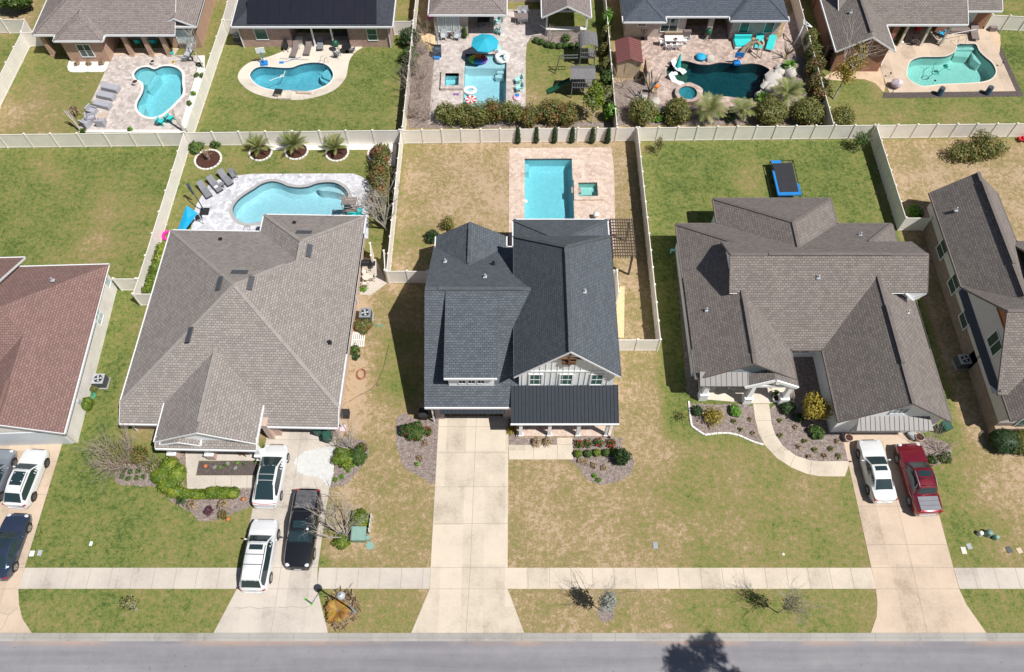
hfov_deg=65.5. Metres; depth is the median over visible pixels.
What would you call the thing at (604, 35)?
bush
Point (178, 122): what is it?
dead palm
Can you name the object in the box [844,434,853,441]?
flower pot
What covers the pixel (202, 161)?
flower bed
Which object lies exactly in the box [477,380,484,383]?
window
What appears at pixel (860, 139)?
young tree
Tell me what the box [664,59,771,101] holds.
swimming pool
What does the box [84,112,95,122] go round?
wicker armchair
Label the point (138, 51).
patio
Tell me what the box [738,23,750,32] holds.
window
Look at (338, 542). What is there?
bush
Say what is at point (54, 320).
house
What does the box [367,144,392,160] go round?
stone edging
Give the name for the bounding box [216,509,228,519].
bush
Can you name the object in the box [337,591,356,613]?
street lamp
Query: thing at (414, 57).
bare shrub
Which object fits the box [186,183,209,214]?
cantilever umbrella
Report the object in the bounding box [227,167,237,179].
garden chair
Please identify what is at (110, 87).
sun lounger
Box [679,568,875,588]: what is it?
pavement
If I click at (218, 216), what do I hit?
patio
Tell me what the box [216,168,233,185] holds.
sun lounger
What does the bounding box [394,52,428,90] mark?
bare shrub
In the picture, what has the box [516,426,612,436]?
porch
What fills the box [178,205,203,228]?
shade sail
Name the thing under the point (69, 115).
dead palm
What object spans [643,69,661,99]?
dead palm
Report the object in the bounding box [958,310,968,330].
window
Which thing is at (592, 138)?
cypress
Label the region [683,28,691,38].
barbecue
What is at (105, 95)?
sun lounger
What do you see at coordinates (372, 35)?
window
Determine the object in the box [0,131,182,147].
vinyl fence
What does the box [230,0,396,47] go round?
house
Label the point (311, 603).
kick scooter
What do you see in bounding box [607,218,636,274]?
pergola
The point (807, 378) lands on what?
flower bed
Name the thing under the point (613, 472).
flower bed
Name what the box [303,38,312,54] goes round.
sun lounger
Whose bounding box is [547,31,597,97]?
playset
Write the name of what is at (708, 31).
egg grill
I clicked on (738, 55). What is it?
basketball hoop
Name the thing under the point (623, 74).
bare shrub
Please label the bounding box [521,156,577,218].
swimming pool
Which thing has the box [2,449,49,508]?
parked car
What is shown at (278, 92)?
pool cleaner
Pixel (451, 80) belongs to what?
hot tub
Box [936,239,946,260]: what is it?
window
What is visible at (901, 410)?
window
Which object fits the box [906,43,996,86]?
swimming pool
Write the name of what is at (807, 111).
bush
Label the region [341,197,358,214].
canopy
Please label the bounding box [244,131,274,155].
palm tree
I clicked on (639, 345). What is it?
vinyl fence
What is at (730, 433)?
stone edging
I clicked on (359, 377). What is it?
hose coil
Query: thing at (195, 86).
flower bed
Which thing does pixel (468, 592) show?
driveway
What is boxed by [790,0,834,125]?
vinyl fence
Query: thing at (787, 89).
palm tree
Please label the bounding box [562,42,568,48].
border bush
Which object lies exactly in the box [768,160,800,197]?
trampoline
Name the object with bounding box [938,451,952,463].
bush
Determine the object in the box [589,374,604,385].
window
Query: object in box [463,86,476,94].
pool ring
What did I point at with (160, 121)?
adirondack chair
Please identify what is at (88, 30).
house
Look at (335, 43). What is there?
egg grill
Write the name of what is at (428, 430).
bush
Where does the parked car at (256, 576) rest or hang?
on the driveway at (281, 605)
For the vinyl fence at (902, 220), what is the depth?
72.96 m
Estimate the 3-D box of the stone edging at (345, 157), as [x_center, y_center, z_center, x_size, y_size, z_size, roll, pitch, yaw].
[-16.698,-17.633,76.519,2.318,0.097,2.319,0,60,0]
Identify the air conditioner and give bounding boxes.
[91,374,110,388]
[232,32,241,43]
[359,308,373,322]
[951,354,971,369]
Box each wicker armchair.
[77,118,92,128]
[84,103,98,114]
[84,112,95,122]
[94,117,106,127]
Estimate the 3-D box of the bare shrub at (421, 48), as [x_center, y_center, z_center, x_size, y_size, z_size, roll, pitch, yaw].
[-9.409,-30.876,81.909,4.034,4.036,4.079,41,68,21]
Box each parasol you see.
[434,26,440,46]
[471,34,497,58]
[675,53,680,71]
[891,78,903,92]
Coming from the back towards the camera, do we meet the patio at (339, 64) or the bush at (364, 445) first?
the patio at (339, 64)
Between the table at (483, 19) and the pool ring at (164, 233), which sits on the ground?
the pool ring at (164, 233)
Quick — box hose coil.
[356,368,365,379]
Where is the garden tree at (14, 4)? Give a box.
[0,0,32,10]
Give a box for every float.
[465,95,476,104]
[468,54,487,64]
[495,49,509,63]
[513,93,520,99]
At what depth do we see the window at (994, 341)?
60.80 m
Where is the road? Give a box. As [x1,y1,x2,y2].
[0,641,1023,671]
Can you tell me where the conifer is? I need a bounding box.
[462,26,467,38]
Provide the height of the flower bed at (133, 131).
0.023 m
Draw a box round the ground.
[0,0,1023,632]
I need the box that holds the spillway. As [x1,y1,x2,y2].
[571,187,580,193]
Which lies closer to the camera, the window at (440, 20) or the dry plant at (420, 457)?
the dry plant at (420, 457)
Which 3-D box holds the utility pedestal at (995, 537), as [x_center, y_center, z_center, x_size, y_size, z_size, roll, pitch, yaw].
[35.145,14.581,57.688,0.400,0.500,0.390,0,60,0]
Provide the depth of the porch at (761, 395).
63.63 m
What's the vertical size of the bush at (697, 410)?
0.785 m
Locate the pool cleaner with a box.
[274,89,282,95]
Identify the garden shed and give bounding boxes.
[614,36,642,77]
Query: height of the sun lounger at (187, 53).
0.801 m
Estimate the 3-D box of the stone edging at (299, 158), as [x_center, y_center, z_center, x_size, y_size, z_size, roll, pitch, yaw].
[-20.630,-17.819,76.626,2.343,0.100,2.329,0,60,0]
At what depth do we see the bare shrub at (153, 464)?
60.24 m
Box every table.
[333,31,348,41]
[342,43,350,53]
[362,273,369,281]
[477,17,489,27]
[514,13,527,23]
[664,35,683,47]
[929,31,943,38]
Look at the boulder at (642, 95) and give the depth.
79.97 m
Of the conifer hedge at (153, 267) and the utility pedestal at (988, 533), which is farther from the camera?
the conifer hedge at (153, 267)
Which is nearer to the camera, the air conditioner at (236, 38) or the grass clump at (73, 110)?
the grass clump at (73, 110)
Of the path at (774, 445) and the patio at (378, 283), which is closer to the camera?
the path at (774, 445)
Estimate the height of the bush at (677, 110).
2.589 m
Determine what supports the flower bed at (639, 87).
on the ground
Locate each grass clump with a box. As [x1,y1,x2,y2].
[68,105,81,116]
[176,497,187,506]
[186,499,197,510]
[216,499,230,508]
[505,425,516,434]
[531,437,541,447]
[542,437,552,447]
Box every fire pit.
[97,113,108,120]
[195,214,202,221]
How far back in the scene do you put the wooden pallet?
66.11 m
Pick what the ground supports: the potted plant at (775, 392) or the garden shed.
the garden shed
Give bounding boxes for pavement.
[18,568,240,588]
[317,568,429,588]
[508,568,680,588]
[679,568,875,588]
[954,568,1023,588]
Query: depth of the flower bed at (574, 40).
84.48 m
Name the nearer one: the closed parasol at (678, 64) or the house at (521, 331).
the house at (521, 331)
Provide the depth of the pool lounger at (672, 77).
81.30 m
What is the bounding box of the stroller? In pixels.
[282,39,289,51]
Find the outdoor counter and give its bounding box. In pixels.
[664,31,685,37]
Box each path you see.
[185,451,254,488]
[509,438,572,458]
[753,404,848,475]
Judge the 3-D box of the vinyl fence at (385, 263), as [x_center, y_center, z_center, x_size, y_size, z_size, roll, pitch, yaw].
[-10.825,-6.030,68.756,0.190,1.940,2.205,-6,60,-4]
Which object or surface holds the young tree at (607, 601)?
on the flower bed at (602, 616)
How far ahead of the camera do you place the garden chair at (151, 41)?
83.55 m
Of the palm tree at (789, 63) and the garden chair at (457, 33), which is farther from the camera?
the garden chair at (457, 33)
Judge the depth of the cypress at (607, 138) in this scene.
76.27 m
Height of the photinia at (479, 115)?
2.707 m
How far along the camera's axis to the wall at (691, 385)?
65.18 m
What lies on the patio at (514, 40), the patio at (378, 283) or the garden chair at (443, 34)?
the garden chair at (443, 34)
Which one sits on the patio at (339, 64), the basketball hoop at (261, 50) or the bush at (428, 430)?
the basketball hoop at (261, 50)
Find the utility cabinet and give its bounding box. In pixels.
[350,526,366,542]
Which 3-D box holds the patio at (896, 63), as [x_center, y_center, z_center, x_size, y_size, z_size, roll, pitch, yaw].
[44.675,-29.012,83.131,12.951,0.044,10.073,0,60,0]
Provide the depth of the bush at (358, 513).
57.99 m
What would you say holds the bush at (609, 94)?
on the ground
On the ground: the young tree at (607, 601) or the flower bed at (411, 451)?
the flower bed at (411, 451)
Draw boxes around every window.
[75,44,95,56]
[96,308,103,326]
[105,276,111,288]
[175,30,193,43]
[253,28,268,39]
[366,28,377,40]
[437,17,443,31]
[445,17,451,31]
[452,17,459,31]
[458,380,465,383]
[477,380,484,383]
[528,374,542,385]
[558,374,573,385]
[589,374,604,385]
[660,18,679,31]
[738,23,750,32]
[763,23,775,32]
[889,408,910,413]
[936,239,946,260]
[947,273,958,295]
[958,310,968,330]
[969,13,976,22]
[986,329,1001,356]
[1013,419,1023,426]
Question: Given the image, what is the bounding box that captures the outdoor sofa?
[948,23,971,33]
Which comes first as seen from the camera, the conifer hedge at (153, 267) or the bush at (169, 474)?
the bush at (169, 474)
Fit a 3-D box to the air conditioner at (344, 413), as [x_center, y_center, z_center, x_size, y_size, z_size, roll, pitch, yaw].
[-13.052,6.119,62.545,0.760,0.550,0.660,0,60,0]
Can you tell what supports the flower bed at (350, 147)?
on the ground
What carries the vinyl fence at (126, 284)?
on the ground
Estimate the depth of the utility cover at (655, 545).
57.60 m
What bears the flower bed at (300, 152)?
on the ground
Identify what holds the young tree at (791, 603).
on the ground
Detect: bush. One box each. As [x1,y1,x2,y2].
[81,396,94,410]
[89,385,98,392]
[122,444,148,468]
[149,456,186,498]
[181,488,207,499]
[188,140,204,153]
[203,485,240,499]
[203,506,213,516]
[209,140,220,147]
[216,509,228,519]
[330,446,353,469]
[331,532,350,549]
[348,508,370,526]
[349,445,367,465]
[350,342,360,354]
[352,353,359,360]
[353,319,373,334]
[354,442,367,451]
[365,142,392,210]
[376,212,387,221]
[398,27,420,46]
[398,424,406,436]
[399,46,419,63]
[399,58,418,76]
[405,420,425,440]
[424,229,439,243]
[424,426,432,436]
[440,214,454,229]
[538,38,544,44]
[544,41,549,47]
[550,42,555,47]
[556,42,561,48]
[560,33,571,41]
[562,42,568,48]
[568,42,574,48]
[574,450,581,457]
[575,439,583,447]
[583,438,593,447]
[584,449,591,457]
[593,448,600,456]
[594,437,604,446]
[599,42,611,57]
[600,7,613,27]
[600,24,611,41]
[600,55,614,72]
[601,66,614,87]
[602,85,615,103]
[602,448,610,456]
[603,102,618,120]
[606,438,615,447]
[613,446,632,465]
[626,96,659,125]
[653,113,665,121]
[662,97,692,125]
[675,409,689,422]
[692,405,702,416]
[702,406,725,426]
[730,404,741,417]
[751,94,790,125]
[779,401,796,415]
[788,96,826,124]
[793,412,804,422]
[802,28,819,46]
[803,40,823,61]
[803,51,826,77]
[805,69,825,92]
[808,424,825,439]
[810,86,828,104]
[830,103,857,124]
[905,204,923,217]
[927,453,938,464]
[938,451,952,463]
[946,128,1009,162]
[989,427,1020,454]
[1014,429,1023,455]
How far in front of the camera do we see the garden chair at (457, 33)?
84.12 m
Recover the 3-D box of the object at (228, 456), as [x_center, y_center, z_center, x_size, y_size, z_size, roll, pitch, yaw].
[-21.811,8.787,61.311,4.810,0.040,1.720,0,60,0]
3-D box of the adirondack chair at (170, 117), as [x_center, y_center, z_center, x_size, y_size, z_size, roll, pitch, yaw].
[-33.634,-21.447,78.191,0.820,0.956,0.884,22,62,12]
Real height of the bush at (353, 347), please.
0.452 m
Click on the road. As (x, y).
(511, 656)
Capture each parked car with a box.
[0,449,17,501]
[0,513,31,580]
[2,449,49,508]
[239,519,279,593]
[252,444,289,508]
[856,439,897,503]
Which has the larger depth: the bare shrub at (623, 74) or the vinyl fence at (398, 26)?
the vinyl fence at (398, 26)
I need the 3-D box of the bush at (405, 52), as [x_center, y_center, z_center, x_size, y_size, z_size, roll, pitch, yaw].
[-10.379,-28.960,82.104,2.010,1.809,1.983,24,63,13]
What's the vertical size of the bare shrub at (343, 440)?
3.226 m
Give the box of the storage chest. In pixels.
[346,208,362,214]
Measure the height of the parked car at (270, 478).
1.691 m
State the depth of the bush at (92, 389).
63.56 m
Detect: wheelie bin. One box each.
[314,429,322,435]
[322,430,332,442]
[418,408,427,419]
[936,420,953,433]
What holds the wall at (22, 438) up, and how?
in the house at (54, 320)
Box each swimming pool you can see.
[132,64,185,118]
[229,179,351,225]
[249,62,333,91]
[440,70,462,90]
[460,52,508,117]
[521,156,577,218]
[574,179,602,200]
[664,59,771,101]
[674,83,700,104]
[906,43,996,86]
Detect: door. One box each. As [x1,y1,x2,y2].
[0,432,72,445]
[624,63,633,77]
[849,423,909,432]
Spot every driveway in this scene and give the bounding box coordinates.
[0,444,61,632]
[214,429,336,632]
[411,416,523,632]
[842,433,985,632]
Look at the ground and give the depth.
64.00 m
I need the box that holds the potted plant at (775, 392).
[771,390,779,396]
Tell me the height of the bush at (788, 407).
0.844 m
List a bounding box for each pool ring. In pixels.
[162,230,168,240]
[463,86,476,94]
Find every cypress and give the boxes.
[514,127,520,143]
[533,127,539,143]
[551,127,557,143]
[569,126,574,142]
[589,127,594,143]
[604,127,610,143]
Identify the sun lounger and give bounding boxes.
[92,99,112,109]
[96,90,115,100]
[101,82,120,92]
[182,43,193,59]
[196,179,212,198]
[206,174,223,192]
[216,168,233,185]
[289,40,299,56]
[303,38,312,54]
[316,37,323,49]
[754,33,764,48]
[765,34,776,50]
[970,24,979,40]
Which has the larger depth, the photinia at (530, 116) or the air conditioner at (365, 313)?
the photinia at (530, 116)
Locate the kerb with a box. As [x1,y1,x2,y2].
[0,633,1023,640]
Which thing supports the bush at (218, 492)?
on the flower bed at (237, 504)
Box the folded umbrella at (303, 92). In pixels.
[293,90,311,93]
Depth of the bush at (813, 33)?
82.26 m
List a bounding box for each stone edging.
[194,149,221,169]
[249,145,272,161]
[284,144,308,159]
[325,144,348,161]
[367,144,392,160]
[688,401,763,445]
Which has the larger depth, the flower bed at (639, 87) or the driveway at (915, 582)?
the flower bed at (639, 87)
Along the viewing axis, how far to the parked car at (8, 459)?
59.81 m
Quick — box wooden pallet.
[351,332,364,346]
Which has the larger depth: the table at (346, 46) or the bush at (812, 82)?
the table at (346, 46)
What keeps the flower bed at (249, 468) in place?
on the ground
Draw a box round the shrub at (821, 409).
[802,391,832,421]
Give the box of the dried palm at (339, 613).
[323,582,361,631]
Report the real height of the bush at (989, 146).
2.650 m
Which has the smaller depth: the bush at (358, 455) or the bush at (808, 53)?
the bush at (358, 455)
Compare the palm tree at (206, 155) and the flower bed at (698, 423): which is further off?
the palm tree at (206, 155)
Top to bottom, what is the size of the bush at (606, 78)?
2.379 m
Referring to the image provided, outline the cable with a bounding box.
[349,346,388,401]
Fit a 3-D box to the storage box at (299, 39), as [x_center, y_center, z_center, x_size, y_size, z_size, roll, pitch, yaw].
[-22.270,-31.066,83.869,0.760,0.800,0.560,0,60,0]
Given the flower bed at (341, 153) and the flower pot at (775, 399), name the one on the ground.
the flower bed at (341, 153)
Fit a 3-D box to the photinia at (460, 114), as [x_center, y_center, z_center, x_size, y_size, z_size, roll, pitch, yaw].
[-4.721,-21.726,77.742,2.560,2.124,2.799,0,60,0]
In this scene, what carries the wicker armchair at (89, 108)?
on the patio at (122, 112)
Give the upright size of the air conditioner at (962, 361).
0.950 m
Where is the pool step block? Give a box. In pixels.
[277,90,291,99]
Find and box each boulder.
[630,94,646,103]
[650,97,659,106]
[657,106,665,112]
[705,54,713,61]
[760,81,769,89]
[764,70,781,84]
[764,83,774,93]
[774,67,784,75]
[775,63,783,68]
[785,65,796,79]
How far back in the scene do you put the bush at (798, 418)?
62.30 m
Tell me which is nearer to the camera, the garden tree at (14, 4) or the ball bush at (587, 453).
the ball bush at (587, 453)
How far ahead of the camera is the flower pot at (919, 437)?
61.36 m
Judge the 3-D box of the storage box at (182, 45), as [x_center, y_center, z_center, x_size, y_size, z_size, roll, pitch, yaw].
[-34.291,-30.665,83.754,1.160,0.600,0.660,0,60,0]
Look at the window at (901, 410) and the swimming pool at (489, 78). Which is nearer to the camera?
the window at (901, 410)
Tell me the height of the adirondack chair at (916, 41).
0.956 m
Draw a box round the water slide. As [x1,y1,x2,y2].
[740,39,763,57]
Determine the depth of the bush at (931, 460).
60.66 m
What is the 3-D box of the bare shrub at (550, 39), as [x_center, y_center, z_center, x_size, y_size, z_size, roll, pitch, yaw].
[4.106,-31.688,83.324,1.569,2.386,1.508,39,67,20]
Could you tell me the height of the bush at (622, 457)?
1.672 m
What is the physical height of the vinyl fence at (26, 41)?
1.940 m
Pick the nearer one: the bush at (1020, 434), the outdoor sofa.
the bush at (1020, 434)
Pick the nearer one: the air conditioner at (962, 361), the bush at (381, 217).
the air conditioner at (962, 361)
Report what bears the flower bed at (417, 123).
on the ground
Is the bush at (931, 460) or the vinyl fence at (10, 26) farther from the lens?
the vinyl fence at (10, 26)
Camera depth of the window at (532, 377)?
58.80 m
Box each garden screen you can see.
[368,513,372,534]
[643,57,647,85]
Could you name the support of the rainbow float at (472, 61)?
in the swimming pool at (489, 78)
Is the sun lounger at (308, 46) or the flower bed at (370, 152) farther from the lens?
the sun lounger at (308, 46)
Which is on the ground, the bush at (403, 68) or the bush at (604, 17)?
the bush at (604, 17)
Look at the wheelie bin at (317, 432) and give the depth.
60.93 m
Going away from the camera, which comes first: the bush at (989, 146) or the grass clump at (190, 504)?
the grass clump at (190, 504)
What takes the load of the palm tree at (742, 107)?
on the flower bed at (639, 87)
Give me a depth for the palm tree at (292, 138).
75.55 m
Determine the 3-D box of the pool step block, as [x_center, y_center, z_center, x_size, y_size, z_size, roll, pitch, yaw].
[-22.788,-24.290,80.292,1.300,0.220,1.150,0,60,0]
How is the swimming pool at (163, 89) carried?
in the ground
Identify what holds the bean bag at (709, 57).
on the patio at (719, 46)
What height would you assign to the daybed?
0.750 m
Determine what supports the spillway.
on the patio at (593, 162)
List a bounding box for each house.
[0,256,117,445]
[31,0,215,61]
[119,214,366,459]
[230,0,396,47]
[424,218,620,438]
[427,0,540,35]
[620,0,789,38]
[675,198,952,432]
[810,0,1002,71]
[921,172,1023,433]
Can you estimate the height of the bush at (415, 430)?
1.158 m
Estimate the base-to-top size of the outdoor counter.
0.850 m
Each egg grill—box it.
[332,39,338,51]
[704,27,711,40]
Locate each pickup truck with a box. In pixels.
[283,488,322,570]
[894,443,943,516]
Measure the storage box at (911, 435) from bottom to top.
0.400 m
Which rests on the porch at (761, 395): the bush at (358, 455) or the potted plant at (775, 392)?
the potted plant at (775, 392)
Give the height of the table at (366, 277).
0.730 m
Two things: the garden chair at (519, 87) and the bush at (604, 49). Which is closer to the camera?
the garden chair at (519, 87)
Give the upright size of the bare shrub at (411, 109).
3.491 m
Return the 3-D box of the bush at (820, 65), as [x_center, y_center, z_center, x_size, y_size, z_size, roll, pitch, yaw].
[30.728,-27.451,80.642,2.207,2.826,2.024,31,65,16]
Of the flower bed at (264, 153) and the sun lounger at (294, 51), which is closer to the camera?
the flower bed at (264, 153)
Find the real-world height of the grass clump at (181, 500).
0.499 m
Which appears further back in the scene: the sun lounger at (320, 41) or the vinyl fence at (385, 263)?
the sun lounger at (320, 41)
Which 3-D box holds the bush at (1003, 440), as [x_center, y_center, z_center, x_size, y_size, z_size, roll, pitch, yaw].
[37.792,8.040,60.855,2.353,1.641,2.201,0,60,0]
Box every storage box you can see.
[178,43,186,48]
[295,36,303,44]
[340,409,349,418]
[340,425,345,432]
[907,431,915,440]
[988,26,997,31]
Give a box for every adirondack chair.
[154,116,166,126]
[163,113,174,122]
[910,36,919,45]
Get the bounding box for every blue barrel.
[936,86,945,96]
[984,85,993,95]
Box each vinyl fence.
[0,18,31,33]
[0,31,48,108]
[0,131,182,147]
[112,277,136,290]
[131,131,188,305]
[183,129,399,145]
[184,0,236,131]
[223,18,237,34]
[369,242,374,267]
[383,250,387,282]
[385,129,427,283]
[393,20,412,35]
[401,0,418,129]
[401,126,637,143]
[603,0,617,127]
[613,269,619,303]
[619,128,661,350]
[638,124,875,140]
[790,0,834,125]
[869,125,932,230]
[877,122,1023,138]
[983,13,1023,30]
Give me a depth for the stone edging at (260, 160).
76.22 m
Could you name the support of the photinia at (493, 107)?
on the flower bed at (584, 124)
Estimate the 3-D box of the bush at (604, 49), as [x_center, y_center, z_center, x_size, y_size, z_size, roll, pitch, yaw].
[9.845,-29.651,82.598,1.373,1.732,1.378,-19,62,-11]
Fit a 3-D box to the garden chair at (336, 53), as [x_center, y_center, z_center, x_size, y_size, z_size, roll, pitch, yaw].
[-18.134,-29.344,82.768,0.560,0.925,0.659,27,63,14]
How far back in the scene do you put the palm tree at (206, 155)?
75.52 m
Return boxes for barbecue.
[360,260,374,270]
[432,46,440,59]
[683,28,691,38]
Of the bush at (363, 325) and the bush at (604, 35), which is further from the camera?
the bush at (604, 35)
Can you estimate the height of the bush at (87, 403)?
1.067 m
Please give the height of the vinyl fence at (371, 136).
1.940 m
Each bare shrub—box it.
[72,415,142,492]
[141,454,160,473]
[332,414,364,451]
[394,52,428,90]
[395,60,445,98]
[403,42,440,78]
[403,82,426,117]
[404,17,436,53]
[407,80,439,120]
[411,12,433,34]
[542,23,557,42]
[603,57,639,86]
[612,78,636,108]
[922,423,969,459]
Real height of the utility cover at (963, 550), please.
0.040 m
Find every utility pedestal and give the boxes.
[976,530,983,536]
[983,529,993,537]
[991,534,999,540]
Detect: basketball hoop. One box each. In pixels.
[255,47,267,65]
[733,52,744,65]
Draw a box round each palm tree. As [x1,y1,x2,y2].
[201,147,210,159]
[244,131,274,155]
[278,127,308,152]
[321,130,347,155]
[692,91,730,124]
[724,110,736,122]
[728,96,756,120]
[755,91,768,101]
[768,76,806,107]
[782,59,796,69]
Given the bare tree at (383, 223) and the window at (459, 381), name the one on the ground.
the bare tree at (383, 223)
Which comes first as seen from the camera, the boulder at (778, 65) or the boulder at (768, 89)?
the boulder at (768, 89)
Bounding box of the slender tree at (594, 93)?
[581,80,612,123]
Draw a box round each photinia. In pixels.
[434,100,456,126]
[450,102,473,126]
[463,99,490,127]
[483,96,505,123]
[498,99,524,123]
[521,102,543,128]
[536,97,561,126]
[556,100,578,126]
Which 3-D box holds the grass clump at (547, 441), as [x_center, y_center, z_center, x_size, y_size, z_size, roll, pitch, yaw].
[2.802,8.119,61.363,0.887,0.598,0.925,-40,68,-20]
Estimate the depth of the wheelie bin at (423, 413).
61.84 m
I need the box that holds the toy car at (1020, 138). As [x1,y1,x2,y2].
[1017,136,1023,142]
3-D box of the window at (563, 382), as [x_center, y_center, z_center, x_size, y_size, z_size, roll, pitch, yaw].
[4.080,3.224,58.789,1.060,1.810,0.066,0,60,0]
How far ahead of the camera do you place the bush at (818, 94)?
78.32 m
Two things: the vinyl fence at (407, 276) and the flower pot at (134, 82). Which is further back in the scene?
the flower pot at (134, 82)
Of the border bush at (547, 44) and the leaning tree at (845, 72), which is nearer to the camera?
the leaning tree at (845, 72)
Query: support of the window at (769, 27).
in the house at (656, 18)
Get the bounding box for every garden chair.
[149,38,157,45]
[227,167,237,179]
[332,50,340,56]
[362,266,368,273]
[440,29,446,40]
[454,29,460,41]
[493,17,499,26]
[515,73,522,83]
[515,81,523,89]
[517,5,521,12]
[523,5,527,12]
[659,37,664,43]
[683,35,690,44]
[913,26,922,33]
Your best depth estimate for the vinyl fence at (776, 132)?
76.53 m
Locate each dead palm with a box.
[63,110,79,130]
[169,110,184,130]
[176,24,203,67]
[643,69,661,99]
[784,39,797,58]
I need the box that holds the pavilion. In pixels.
[541,0,591,36]
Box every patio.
[80,55,197,129]
[114,48,178,54]
[191,173,370,238]
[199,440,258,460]
[238,46,361,99]
[296,33,349,46]
[359,257,386,294]
[428,9,545,123]
[509,147,615,248]
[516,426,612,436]
[641,12,801,109]
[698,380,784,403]
[880,26,1015,92]
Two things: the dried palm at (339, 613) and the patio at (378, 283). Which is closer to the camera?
the dried palm at (339, 613)
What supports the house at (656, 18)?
on the ground
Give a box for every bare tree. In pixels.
[293,473,378,544]
[331,162,402,230]
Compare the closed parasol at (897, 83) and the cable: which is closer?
the cable
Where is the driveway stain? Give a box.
[294,446,334,487]
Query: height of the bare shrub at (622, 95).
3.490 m
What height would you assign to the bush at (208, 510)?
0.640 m
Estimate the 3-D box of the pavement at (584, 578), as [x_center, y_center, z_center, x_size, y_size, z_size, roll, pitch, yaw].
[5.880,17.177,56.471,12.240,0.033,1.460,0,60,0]
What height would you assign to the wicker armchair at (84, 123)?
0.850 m
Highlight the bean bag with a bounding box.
[696,53,705,60]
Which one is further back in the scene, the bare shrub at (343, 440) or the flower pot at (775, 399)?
the flower pot at (775, 399)
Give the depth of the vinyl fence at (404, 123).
79.86 m
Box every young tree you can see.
[116,590,139,613]
[593,569,645,621]
[651,134,664,155]
[773,569,841,635]
[851,125,879,152]
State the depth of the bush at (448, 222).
71.22 m
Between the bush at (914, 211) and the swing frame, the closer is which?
the bush at (914, 211)
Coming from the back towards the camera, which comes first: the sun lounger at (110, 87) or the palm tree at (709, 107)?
the sun lounger at (110, 87)
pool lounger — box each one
[668,72,683,84]
[671,58,686,74]
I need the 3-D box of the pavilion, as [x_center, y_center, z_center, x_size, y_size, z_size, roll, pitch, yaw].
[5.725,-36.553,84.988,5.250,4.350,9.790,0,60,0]
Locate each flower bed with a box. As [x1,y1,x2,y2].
[67,60,108,71]
[79,130,185,131]
[114,451,253,520]
[180,55,204,128]
[196,151,219,168]
[196,461,256,474]
[251,145,270,159]
[272,144,395,149]
[286,145,306,157]
[327,145,346,159]
[330,439,368,487]
[369,147,390,159]
[389,144,396,166]
[395,413,438,483]
[409,41,433,127]
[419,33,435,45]
[427,122,612,127]
[509,423,556,444]
[531,35,588,48]
[568,437,633,484]
[597,607,613,621]
[614,52,818,124]
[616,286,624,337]
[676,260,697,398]
[688,403,761,444]
[770,396,846,460]
[785,357,820,400]
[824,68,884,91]
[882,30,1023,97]
[919,437,950,465]
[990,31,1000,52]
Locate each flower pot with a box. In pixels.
[132,79,137,85]
[773,395,778,402]
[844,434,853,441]
[914,433,924,441]
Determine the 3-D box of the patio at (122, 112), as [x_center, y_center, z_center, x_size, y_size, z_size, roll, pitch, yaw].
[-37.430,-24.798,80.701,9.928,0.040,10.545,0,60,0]
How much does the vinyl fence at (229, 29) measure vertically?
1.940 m
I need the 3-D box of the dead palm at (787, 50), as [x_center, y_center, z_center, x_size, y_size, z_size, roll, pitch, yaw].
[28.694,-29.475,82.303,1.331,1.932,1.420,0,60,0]
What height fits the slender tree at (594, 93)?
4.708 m
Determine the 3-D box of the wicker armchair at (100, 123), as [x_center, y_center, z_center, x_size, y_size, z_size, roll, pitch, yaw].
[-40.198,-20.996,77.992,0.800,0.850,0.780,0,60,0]
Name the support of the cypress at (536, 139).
on the ground
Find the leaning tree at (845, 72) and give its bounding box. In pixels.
[833,9,892,99]
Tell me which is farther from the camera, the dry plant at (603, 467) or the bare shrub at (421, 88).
the bare shrub at (421, 88)
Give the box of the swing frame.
[794,19,811,44]
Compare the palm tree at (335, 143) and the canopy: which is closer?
the canopy
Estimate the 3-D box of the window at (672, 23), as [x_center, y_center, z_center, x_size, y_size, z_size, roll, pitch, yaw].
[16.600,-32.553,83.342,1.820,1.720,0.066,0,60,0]
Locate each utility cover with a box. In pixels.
[366,542,373,549]
[653,542,657,548]
[960,547,966,553]
[1005,546,1012,552]
[1016,547,1022,553]
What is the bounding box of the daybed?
[732,34,752,48]
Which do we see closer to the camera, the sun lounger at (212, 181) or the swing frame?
the sun lounger at (212, 181)
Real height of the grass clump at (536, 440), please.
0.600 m
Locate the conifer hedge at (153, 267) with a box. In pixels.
[141,242,164,293]
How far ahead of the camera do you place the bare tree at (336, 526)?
56.10 m
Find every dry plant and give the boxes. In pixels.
[416,455,422,460]
[590,462,596,468]
[601,464,607,470]
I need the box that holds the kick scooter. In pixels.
[304,591,321,604]
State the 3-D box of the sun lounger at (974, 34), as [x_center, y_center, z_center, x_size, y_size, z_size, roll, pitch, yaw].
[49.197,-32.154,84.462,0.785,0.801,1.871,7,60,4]
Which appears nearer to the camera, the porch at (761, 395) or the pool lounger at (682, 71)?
the porch at (761, 395)

